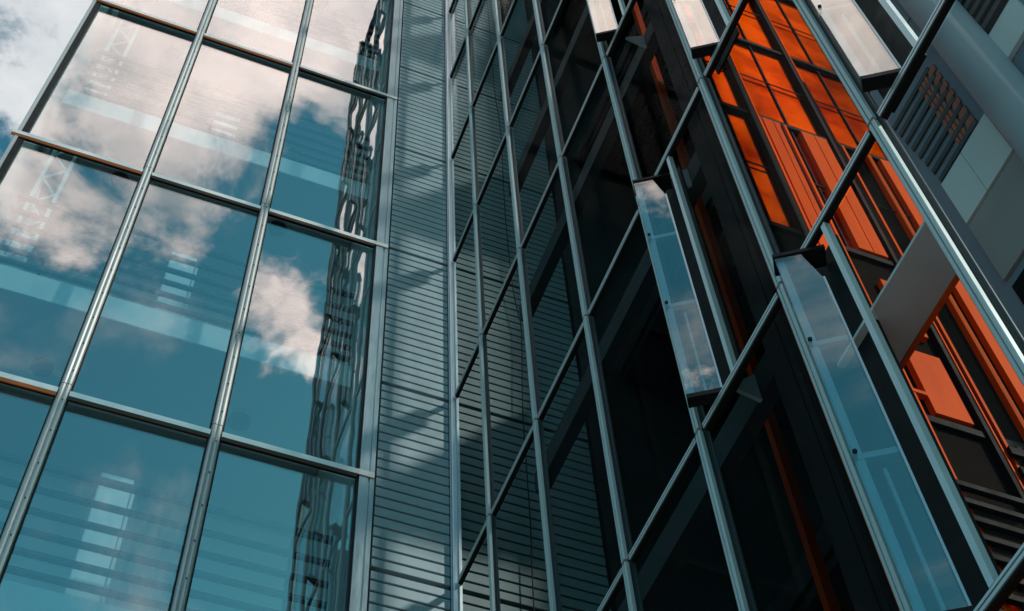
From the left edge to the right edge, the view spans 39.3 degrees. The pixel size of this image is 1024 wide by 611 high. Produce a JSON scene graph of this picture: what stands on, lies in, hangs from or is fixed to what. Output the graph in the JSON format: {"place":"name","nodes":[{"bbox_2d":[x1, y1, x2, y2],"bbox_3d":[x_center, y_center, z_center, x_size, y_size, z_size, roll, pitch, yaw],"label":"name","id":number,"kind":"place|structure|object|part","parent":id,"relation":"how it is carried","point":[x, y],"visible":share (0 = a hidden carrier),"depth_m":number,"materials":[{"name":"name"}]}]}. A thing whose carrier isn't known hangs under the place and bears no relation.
{"place":"outdoors","nodes":[
{"label":"outdoors","id":0,"kind":"place"},
{"bbox_2d":[0,0,92,158],"label":"sky","id":1,"kind":"structure","parent":0,"point":[34,34],"materials":[{"name":"white"}]},
{"bbox_2d":[64,473,134,602],"bbox_3d":[-3.599,2.321,12.213,0.335,2.300,0.430,17,-60,-13],"label":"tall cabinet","id":2,"kind":"object","parent":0,"point":[115,497],"visible":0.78,"depth_m":12.35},
{"bbox_3d":[-3.544,2.158,12.115,0.284,2.200,0.020,17,-60,-13],"label":"door","id":3,"kind":"part","parent":2,"relation":"part of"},
{"bbox_2d":[154,252,197,316],"bbox_3d":[-3.774,0.179,15.636,0.335,2.300,0.430,17,-60,-13],"label":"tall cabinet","id":4,"kind":"object","parent":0,"point":[176,278],"visible":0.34,"depth_m":15.98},
{"bbox_3d":[-3.719,0.017,15.538,0.284,2.200,0.020,17,-60,-13],"label":"door","id":5,"kind":"part","parent":4,"relation":"part of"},
{"bbox_2d":[0,0,402,610],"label":"glass office building","id":6,"kind":"structure","parent":0,"point":[228,423],"depth_m":14.92,"materials":[{"name":"glass"}]},
{"bbox_2d":[0,141,80,269],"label":"lattice mast","id":7,"kind":"object","parent":6,"relation":"on","point":[23,246],"visible":0.54,"depth_m":15.80,"materials":[{"name":"white metal"}]},
{"bbox_2d":[85,19,139,95],"bbox_3d":[-5.407,-3.078,19.054,0.280,3.612,0.080,17,-60,-13],"label":"lattice mast","id":8,"kind":"object","parent":6,"relation":"on","point":[112,44],"visible":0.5,"depth_m":19.70,"materials":[{"name":"white metal"}]},
{"bbox_2d":[211,107,239,136],"bbox_3d":[-3.950,-1.963,19.060,0.335,2.300,0.430,17,-60,-13],"label":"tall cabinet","id":9,"kind":"object","parent":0,"point":[225,124],"visible":0.09,"depth_m":19.51,"materials":[{"name":"white"}]},
{"bbox_3d":[-3.894,-2.125,18.961,0.284,2.200,0.020,17,-60,-13],"label":"door","id":10,"kind":"part","parent":9,"relation":"part of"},
{"bbox_2d":[445,0,1023,610],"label":"glazed atrium building","id":11,"kind":"structure","parent":0,"point":[693,332],"depth_m":8.55,"materials":[{"name":"glass"}]},
{"bbox_2d":[451,0,464,53],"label":"window pane","id":12,"kind":"structure","parent":11,"relation":"in","point":[457,14],"depth_m":21.69,"materials":[{"name":"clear glass"}]},
{"bbox_2d":[487,0,534,610],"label":"metal mullion","id":13,"kind":"object","parent":11,"relation":"hanging from","point":[521,344],"visible":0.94,"depth_m":14.82,"materials":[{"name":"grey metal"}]},
{"bbox_2d":[644,0,1023,610],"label":"orange inner facade","id":14,"kind":"structure","parent":11,"relation":"attached to","point":[965,383],"depth_m":8.27,"materials":[{"name":"metal"}]},
{"bbox_2d":[680,4,693,19],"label":"window","id":15,"kind":"structure","parent":14,"relation":"in","point":[686,7],"depth_m":11.46,"materials":[{"name":"glass"}]},
{"bbox_2d":[688,24,743,108],"bbox_3d":[1.414,-1.778,10.543,0.412,1.572,0.024,17,-60,-13],"label":"window","id":16,"kind":"structure","parent":14,"relation":"in","point":[727,91],"depth_m":10.28,"materials":[{"name":"orange glass"}]},
{"bbox_2d":[724,0,777,50],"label":"window","id":17,"kind":"structure","parent":14,"relation":"in","point":[752,26],"depth_m":11.80,"materials":[{"name":"orange glass"}]},
{"bbox_2d":[722,108,795,228],"bbox_3d":[1.486,-0.903,9.146,0.412,1.712,0.024,17,-60,-13],"label":"window","id":18,"kind":"structure","parent":14,"relation":"in","point":[776,207],"depth_m":9.11,"materials":[{"name":"orange glass"}]},
{"bbox_2d":[730,42,822,136],"bbox_3d":[1.898,-1.629,10.661,0.612,1.572,0.024,17,-60,-13],"label":"window","id":19,"kind":"structure","parent":14,"relation":"in","point":[796,112],"depth_m":10.62,"materials":[{"name":"orange glass"}]},
{"bbox_2d":[760,0,835,72],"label":"window","id":20,"kind":"structure","parent":14,"relation":"in","point":[787,36],"depth_m":12.12,"materials":[{"name":"orange glass"}]},
{"bbox_2d":[771,229,848,389],"bbox_3d":[1.560,0.000,7.702,0.412,1.682,0.024,17,-60,-13],"label":"window","id":21,"kind":"structure","parent":14,"relation":"in","point":[785,242],"depth_m":7.68,"materials":[{"name":"glass"}]},
{"bbox_2d":[789,131,887,259],"bbox_3d":[1.970,-0.755,9.263,0.612,1.712,0.024,17,-60,-13],"label":"window","id":22,"kind":"structure","parent":14,"relation":"in","point":[808,160],"depth_m":9.32,"materials":[{"name":"orange glass"}]},
{"bbox_2d":[794,63,887,159],"bbox_3d":[2.459,-1.457,10.797,0.577,1.572,0.024,17,-60,-13],"label":"window","id":23,"kind":"structure","parent":14,"relation":"in","point":[833,117],"depth_m":10.84,"materials":[{"name":"orange glass"}]},
{"bbox_2d":[847,152,916,253],"bbox_3d":[2.531,-0.583,9.400,0.577,1.712,0.024,17,-60,-13],"label":"window","id":24,"kind":"structure","parent":14,"relation":"in","point":[875,191],"depth_m":9.46,"materials":[{"name":"glass"}]},
{"bbox_2d":[840,398,940,610],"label":"window","id":25,"kind":"structure","parent":14,"relation":"in","point":[917,571],"depth_m":6.24,"materials":[{"name":"glass"}]},
{"bbox_2d":[849,255,977,429],"bbox_3d":[2.044,0.149,7.819,0.612,1.682,0.024,17,-60,-13],"label":"window","id":26,"kind":"structure","parent":14,"relation":"in","point":[869,273],"depth_m":8.27,"materials":[{"name":"glass"}]},
{"bbox_2d":[932,426,1023,610],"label":"window","id":27,"kind":"structure","parent":14,"relation":"in","point":[971,461],"depth_m":6.85,"materials":[{"name":"glass"}]},
{"bbox_2d":[937,293,1023,443],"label":"window","id":28,"kind":"structure","parent":14,"relation":"in","point":[975,370],"depth_m":7.80,"materials":[{"name":"glass"}]},
{"bbox_2d":[1016,459,1023,466],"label":"window","id":29,"kind":"structure","parent":14,"relation":"in","point":[1020,463],"depth_m":7.11,"materials":[{"name":"glass"}]},
{"bbox_2d":[868,0,1023,337],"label":"grey partition wall","id":30,"kind":"structure","parent":11,"relation":"attached to","point":[967,161],"depth_m":7.33,"materials":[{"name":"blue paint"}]},
{"bbox_2d":[1012,269,1023,304],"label":"window","id":31,"kind":"structure","parent":30,"relation":"in","point":[1018,286],"depth_m":6.58,"materials":[{"name":"glass"}]},
{"bbox_2d":[898,0,1023,162],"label":"round column","id":32,"kind":"structure","parent":11,"relation":"attached to","point":[985,70],"depth_m":7.20,"materials":[{"name":"metal"}]},
{"bbox_3d":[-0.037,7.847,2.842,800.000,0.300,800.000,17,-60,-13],"label":"ground","id":33,"kind":"structure","parent":0,"visible":0},
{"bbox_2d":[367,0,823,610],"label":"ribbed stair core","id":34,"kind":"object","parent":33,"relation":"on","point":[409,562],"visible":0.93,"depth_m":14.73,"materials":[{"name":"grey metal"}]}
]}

